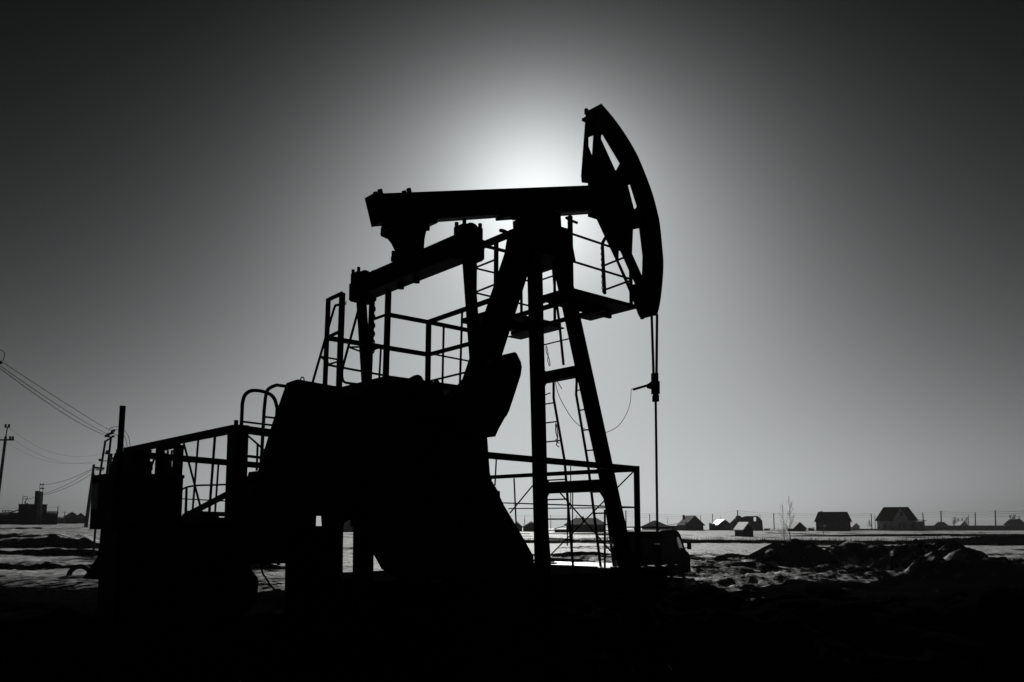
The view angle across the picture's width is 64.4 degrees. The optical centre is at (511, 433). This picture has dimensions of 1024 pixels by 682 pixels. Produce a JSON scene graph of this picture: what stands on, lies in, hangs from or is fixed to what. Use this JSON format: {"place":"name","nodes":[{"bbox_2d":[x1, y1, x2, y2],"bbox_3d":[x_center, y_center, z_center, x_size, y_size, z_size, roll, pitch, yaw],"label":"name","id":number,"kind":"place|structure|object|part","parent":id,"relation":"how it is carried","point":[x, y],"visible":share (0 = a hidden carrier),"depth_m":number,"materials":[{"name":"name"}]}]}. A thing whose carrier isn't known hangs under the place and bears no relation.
{"place":"outdoors","nodes":[
{"label":"outdoors","id":0,"kind":"place"},
{"bbox_2d":[183,484,225,489],"bbox_3d":[-9.367,1.706,25.968,2.580,0.318,0.052,0,-6,0],"label":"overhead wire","id":1,"kind":"object","parent":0,"point":[204,485],"visible":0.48,"depth_m":25.95,"materials":[{"name":"black metal"}]},
{"bbox_2d":[0,523,1023,681],"bbox_3d":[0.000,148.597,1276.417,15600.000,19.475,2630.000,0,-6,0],"label":"ground","id":2,"kind":"structure","parent":0,"point":[950,608],"depth_m":9.67,"materials":[{"name":"soil"}]},
{"bbox_2d":[0,424,13,491],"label":"utility pole","id":3,"kind":"object","parent":2,"relation":"on","point":[5,439],"visible":1,"depth_m":48.13,"materials":[{"name":"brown wood"}]},
{"bbox_2d":[0,513,17,524],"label":"shed","id":4,"kind":"structure","parent":2,"relation":"on","point":[4,518],"depth_m":105.56,"materials":[{"name":"black"}]},
{"bbox_2d":[8,509,18,524],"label":"shed","id":5,"kind":"structure","parent":2,"relation":"on","point":[13,519],"depth_m":103.63,"materials":[{"name":"black"}]},
{"bbox_2d":[18,483,47,524],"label":"substation","id":6,"kind":"object","parent":2,"relation":"on","point":[29,514],"visible":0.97,"depth_m":104.50,"materials":[{"name":"paint"}]},
{"bbox_2d":[41,512,58,524],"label":"shed","id":7,"kind":"structure","parent":2,"relation":"on","point":[49,518],"depth_m":105.96,"materials":[{"name":"black"}]},
{"bbox_2d":[42,511,57,513],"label":"yard railing","id":8,"kind":"object","parent":7,"relation":"on","point":[51,512],"visible":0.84,"depth_m":105.89,"materials":[{"name":"metal"}]},
{"bbox_2d":[58,516,63,523],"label":"shed","id":9,"kind":"structure","parent":2,"relation":"on","point":[60,520],"depth_m":178.91,"materials":[{"name":"black"}]},
{"bbox_2d":[65,512,80,523],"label":"house","id":10,"kind":"structure","parent":2,"relation":"on","point":[71,518],"depth_m":174.09,"materials":[{"name":"paint"}]},
{"bbox_2d":[66,564,89,575],"bbox_3d":[-17.332,5.712,32.574,0.980,0.954,0.200,2,-6,-15],"label":"tyre","id":11,"kind":"object","parent":2,"relation":"on","point":[72,569],"visible":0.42,"depth_m":32.52,"materials":[{"name":"black rubber"}]},
{"bbox_2d":[78,513,84,523],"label":"house","id":12,"kind":"structure","parent":2,"relation":"on","point":[82,519],"depth_m":189.06,"materials":[{"name":"paint"}]},
{"bbox_2d":[84,464,94,527],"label":"utility pole","id":13,"kind":"object","parent":2,"relation":"on","point":[88,505],"visible":0.72,"depth_m":81.62,"materials":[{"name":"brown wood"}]},
{"bbox_2d":[92,426,129,551],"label":"switch tower","id":14,"kind":"structure","parent":2,"relation":"on","point":[108,460],"depth_m":46.07,"materials":[{"name":"metal"}]},
{"bbox_2d":[0,368,103,434],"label":"overhead wire","id":15,"kind":"object","parent":14,"relation":"hanging from","point":[44,400],"visible":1,"depth_m":25.38,"materials":[{"name":"black metal"}]},
{"bbox_2d":[0,365,106,433],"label":"overhead wire","id":16,"kind":"object","parent":14,"relation":"attached to","point":[44,396],"visible":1,"depth_m":24.89,"materials":[{"name":"black metal"}]},
{"bbox_2d":[0,360,109,430],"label":"overhead wire","id":17,"kind":"object","parent":14,"relation":"attached to","point":[47,391],"visible":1,"depth_m":24.87,"materials":[{"name":"black metal"}]},
{"bbox_2d":[113,471,373,681],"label":"motor stand","id":18,"kind":"object","parent":2,"relation":"on","point":[187,592],"visible":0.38,"depth_m":8.84,"materials":[{"name":"black metal"}]},
{"bbox_2d":[82,472,184,681],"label":"control cabinet","id":19,"kind":"object","parent":18,"relation":"on","point":[118,500],"visible":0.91,"depth_m":8.76,"materials":[{"name":"black metal"}]},
{"bbox_2d":[155,443,183,474],"bbox_3d":[-4.230,0.587,9.985,0.102,0.915,0.830,5,-8,-40],"label":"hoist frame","id":20,"kind":"object","parent":18,"relation":"hanging from","point":[164,464],"visible":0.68,"depth_m":9.98,"materials":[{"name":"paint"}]},
{"bbox_2d":[115,383,284,523],"bbox_3d":[-3.992,0.358,10.814,2.304,1.669,5.111,3,-7,-26],"label":"railing","id":21,"kind":"object","parent":18,"relation":"on","point":[236,463],"visible":0.92,"depth_m":9.35,"materials":[{"name":"metal"}]},
{"bbox_2d":[109,449,152,473],"bbox_3d":[-4.828,0.470,10.293,0.200,0.491,1.188,5,-8,-41],"label":"junction box","id":22,"kind":"object","parent":21,"relation":"attached to","point":[136,461],"visible":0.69,"depth_m":10.00,"materials":[{"name":"black metal"}]},
{"bbox_2d":[261,564,278,592],"bbox_3d":[-2.958,1.751,9.924,0.251,0.399,0.024,5,-8,-41],"label":"hose","id":23,"kind":"object","parent":18,"relation":"hanging from","point":[271,586],"visible":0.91,"depth_m":9.89,"materials":[{"name":"black rubber"}]},
{"bbox_2d":[343,520,352,531],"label":"house","id":24,"kind":"structure","parent":2,"relation":"on","point":[347,527],"depth_m":183.74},
{"bbox_2d":[342,565,667,615],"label":"foundation block","id":25,"kind":"structure","parent":2,"relation":"on","point":[400,596],"depth_m":10.83,"materials":[{"name":"concrete"}]},
{"bbox_2d":[246,104,663,579],"bbox_3d":[-0.255,-1.996,12.522,8.165,8.243,3.460,5,-8,-41],"label":"pump jack","id":26,"kind":"object","parent":25,"relation":"on","point":[408,476],"visible":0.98,"depth_m":10.57,"materials":[{"name":"black metal"}]},
{"bbox_2d":[323,289,495,395],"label":"crank platform","id":27,"kind":"structure","parent":26,"relation":"attached to","point":[416,384],"depth_m":11.42,"materials":[{"name":"paint"}]},
{"bbox_2d":[312,294,380,384],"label":"access steps","id":28,"kind":"structure","parent":27,"relation":"attached to","point":[348,345],"depth_m":11.13,"materials":[{"name":"paint"}]},
{"bbox_2d":[371,302,375,353],"bbox_3d":[-1.952,-1.490,11.423,0.053,0.751,0.056,-3,-7,26],"label":"hanging chain","id":29,"kind":"object","parent":27,"relation":"hanging from","point":[373,319],"visible":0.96,"depth_m":11.42,"materials":[{"name":"paint"}]},
{"bbox_2d":[463,215,636,339],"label":"service platform","id":30,"kind":"structure","parent":26,"relation":"attached to","point":[590,306],"depth_m":12.81,"materials":[{"name":"paint"}]},
{"bbox_2d":[544,270,568,364],"bbox_3d":[0.688,-2.093,14.462,0.046,1.864,0.929,5,-8,-41],"label":"ladder","id":31,"kind":"object","parent":30,"relation":"hanging from","point":[560,340],"visible":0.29,"depth_m":14.20,"materials":[{"name":"metal"}]},
{"bbox_2d":[601,245,603,292],"bbox_3d":[1.493,-2.735,13.415,0.054,0.848,0.046,-3,-7,26],"label":"hanging chain","id":32,"kind":"object","parent":30,"relation":"hanging from","point":[602,268],"visible":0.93,"depth_m":13.40,"materials":[{"name":"paint"}]},
{"bbox_2d":[554,377,633,432],"bbox_3d":[1.440,-0.453,13.994,2.038,0.874,0.045,6,-8,-42],"label":"signal cable","id":33,"kind":"object","parent":26,"relation":"attached to","point":[578,424],"visible":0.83,"depth_m":13.70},
{"bbox_2d":[546,382,573,564],"bbox_3d":[0.710,0.659,14.443,0.046,3.505,1.078,5,-8,-41],"label":"ladder","id":34,"kind":"object","parent":25,"relation":"on","point":[562,447],"visible":0.42,"depth_m":14.27,"materials":[{"name":"metal"}]},
{"bbox_2d":[555,423,558,446],"bbox_3d":[0.801,0.025,14.406,0.019,0.441,0.102,5,-8,-41],"label":"rope","id":35,"kind":"object","parent":34,"relation":"hanging from","point":[556,434],"visible":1,"depth_m":14.41,"materials":[{"name":"black"}]},
{"bbox_2d":[484,452,641,588],"bbox_3d":[0.700,1.299,12.595,2.458,2.138,4.738,0,-6,0],"label":"guard fence","id":36,"kind":"object","parent":25,"relation":"on","point":[609,468],"visible":0.9,"depth_m":12.26,"materials":[{"name":"metal"}]},
{"bbox_2d":[551,562,612,568],"bbox_3d":[1.190,2.258,13.963,1.101,0.020,1.949,-1,-6,9],"label":"snow crust","id":37,"kind":"object","parent":25,"relation":"on","point":[589,564],"visible":0.78,"depth_m":13.95},
{"bbox_2d":[575,379,614,566],"bbox_3d":[1.407,0.613,13.871,0.046,3.308,0.885,5,-8,-41],"label":"ladder","id":38,"kind":"object","parent":25,"relation":"on","point":[589,478],"visible":0.44,"depth_m":13.81,"materials":[{"name":"metal"}]},
{"bbox_2d":[515,522,522,530],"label":"house","id":39,"kind":"structure","parent":2,"relation":"on","point":[519,526],"depth_m":188.75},
{"bbox_2d":[523,521,533,531],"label":"house","id":40,"kind":"structure","parent":2,"relation":"on","point":[527,527],"depth_m":184.77,"materials":[{"name":"black"}]},
{"bbox_2d":[554,525,568,531],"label":"shed","id":41,"kind":"structure","parent":2,"relation":"on","point":[560,530],"depth_m":170.82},
{"bbox_2d":[564,517,606,531],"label":"house","id":42,"kind":"structure","parent":2,"relation":"on","point":[583,527],"depth_m":173.95,"materials":[{"name":"grey"}]},
{"bbox_2d":[613,526,690,578],"bbox_3d":[5.208,4.507,30.094,2.280,2.124,3.950,-3,-7,28],"label":"van","id":43,"kind":"object","parent":2,"relation":"on","point":[673,550],"visible":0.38,"depth_m":28.96,"materials":[{"name":"paint"}]},
{"bbox_3d":[4.326,3.915,28.488,1.100,0.450,0.020,-3,-7,28],"label":"rear window","id":44,"kind":"part","parent":43,"relation":"part of","materials":[{"name":"black glass"}]},
{"bbox_3d":[5.542,3.936,29.003,0.058,0.420,1.500,-3,-7,28],"label":"rear side window","id":45,"kind":"part","parent":43,"relation":"part of","materials":[{"name":"black glass"}]},
{"bbox_3d":[6.292,4.096,30.436,0.047,0.470,0.710,-3,-7,28],"label":"side window","id":46,"kind":"part","parent":43,"relation":"part of","materials":[{"name":"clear glass"}]},
{"bbox_2d":[643,521,667,529],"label":"house","id":47,"kind":"structure","parent":2,"relation":"on","point":[652,523],"depth_m":258.85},
{"bbox_2d":[648,544,684,582],"bbox_3d":[2.780,2.896,14.619,0.779,1.800,0.471,-4,-7,34],"label":"wellhead","id":48,"kind":"object","parent":2,"relation":"on","point":[657,558],"visible":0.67,"depth_m":14.62,"materials":[{"name":"black metal"}]},
{"bbox_2d":[666,523,677,530],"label":"shed","id":49,"kind":"structure","parent":2,"relation":"on","point":[676,528],"depth_m":223.41,"materials":[{"name":"black"}]},
{"bbox_2d":[677,515,704,530],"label":"house","id":50,"kind":"structure","parent":2,"relation":"on","point":[691,523],"depth_m":203.86,"materials":[{"name":"paint"}]},
{"bbox_2d":[709,523,714,529],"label":"shed","id":51,"kind":"structure","parent":2,"relation":"on","point":[711,526],"depth_m":226.54,"materials":[{"name":"black"}]},
{"bbox_2d":[712,519,729,529],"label":"house","id":52,"kind":"structure","parent":2,"relation":"on","point":[722,524],"depth_m":228.61,"materials":[{"name":"paint"}]},
{"bbox_2d":[733,522,754,536],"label":"shed","id":53,"kind":"structure","parent":2,"relation":"on","point":[744,529],"depth_m":124.27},
{"bbox_2d":[730,516,762,530],"bbox_3d":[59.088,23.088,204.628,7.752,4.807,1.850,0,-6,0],"label":"house","id":54,"kind":"structure","parent":2,"relation":"on","point":[757,524],"depth_m":203.81,"materials":[{"name":"black"}]},
{"bbox_2d":[524,533,1023,559],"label":"snow","id":55,"kind":"structure","parent":2,"relation":"on","point":[839,539],"depth_m":82.93,"materials":[{"name":"white snow"}]},
{"bbox_2d":[778,507,787,540],"bbox_3d":[15.813,5.695,47.186,0.711,3.527,0.902,0,-6,0],"label":"bare tree","id":56,"kind":"object","parent":2,"relation":"on","point":[783,522],"visible":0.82,"depth_m":47.21,"materials":[{"name":"grey plant"}]},
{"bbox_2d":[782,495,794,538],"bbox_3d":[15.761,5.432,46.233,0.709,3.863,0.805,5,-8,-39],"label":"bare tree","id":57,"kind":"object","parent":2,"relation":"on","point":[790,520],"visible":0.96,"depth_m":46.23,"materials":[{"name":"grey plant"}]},
{"bbox_2d":[786,522,806,530],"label":"house","id":58,"kind":"structure","parent":2,"relation":"on","point":[797,526],"depth_m":183.81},
{"bbox_2d":[814,511,851,530],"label":"barn","id":59,"kind":"structure","parent":2,"relation":"on","point":[836,521],"depth_m":189.40,"materials":[{"name":"paint"}]},
{"bbox_2d":[851,523,859,528],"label":"house","id":60,"kind":"structure","parent":2,"relation":"on","point":[855,526],"depth_m":327.88,"materials":[{"name":"grey wood"}]},
{"bbox_2d":[851,528,876,530],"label":"board fence","id":61,"kind":"object","parent":2,"relation":"on","point":[860,529],"visible":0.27,"depth_m":228.43,"materials":[{"name":"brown wood"}]},
{"bbox_2d":[875,507,925,530],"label":"house","id":62,"kind":"structure","parent":2,"relation":"on","point":[896,519],"depth_m":198.59,"materials":[{"name":"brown wood"}]},
{"bbox_2d":[934,522,947,525],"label":"house","id":63,"kind":"structure","parent":2,"relation":"on","point":[941,523],"depth_m":300.31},
{"bbox_2d":[955,521,968,525],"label":"house","id":64,"kind":"structure","parent":2,"relation":"on","point":[962,523],"depth_m":308.23,"materials":[{"name":"grey wood"}]},
{"bbox_2d":[925,525,1023,530],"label":"board fence","id":65,"kind":"object","parent":2,"relation":"on","point":[969,528],"visible":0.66,"depth_m":248.32,"materials":[{"name":"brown wood"}]},
{"bbox_2d":[1003,519,1023,525],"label":"house","id":66,"kind":"structure","parent":2,"relation":"on","point":[1016,522],"depth_m":259.70,"materials":[{"name":"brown wood"}]},
{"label":"utility pole","id":67,"kind":"object","parent":2,"relation":"on","visible":0},
{"bbox_2d":[586,513,755,516],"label":"overhead wire","id":68,"kind":"object","parent":67,"relation":"attached to","point":[679,516],"visible":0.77,"depth_m":467.96,"materials":[{"name":"black metal"}]},
{"bbox_2d":[0,0,1023,527],"label":"sky","id":69,"kind":"structure","parent":0,"point":[837,186],"materials":[{"name":"grey"}]},
{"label":"utility pole","id":70,"kind":"object","parent":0,"visible":0},
{"bbox_2d":[786,511,1014,513],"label":"overhead wire","id":71,"kind":"object","parent":70,"relation":"attached to","point":[944,511],"visible":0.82,"depth_m":387.91,"materials":[{"name":"black metal"}]},
{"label":"utility pole","id":72,"kind":"object","parent":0,"visible":0},
{"bbox_2d":[801,513,1019,515],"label":"overhead wire","id":73,"kind":"object","parent":72,"relation":"attached to","point":[918,514],"visible":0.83,"depth_m":392.33,"materials":[{"name":"black metal"}]}
]}

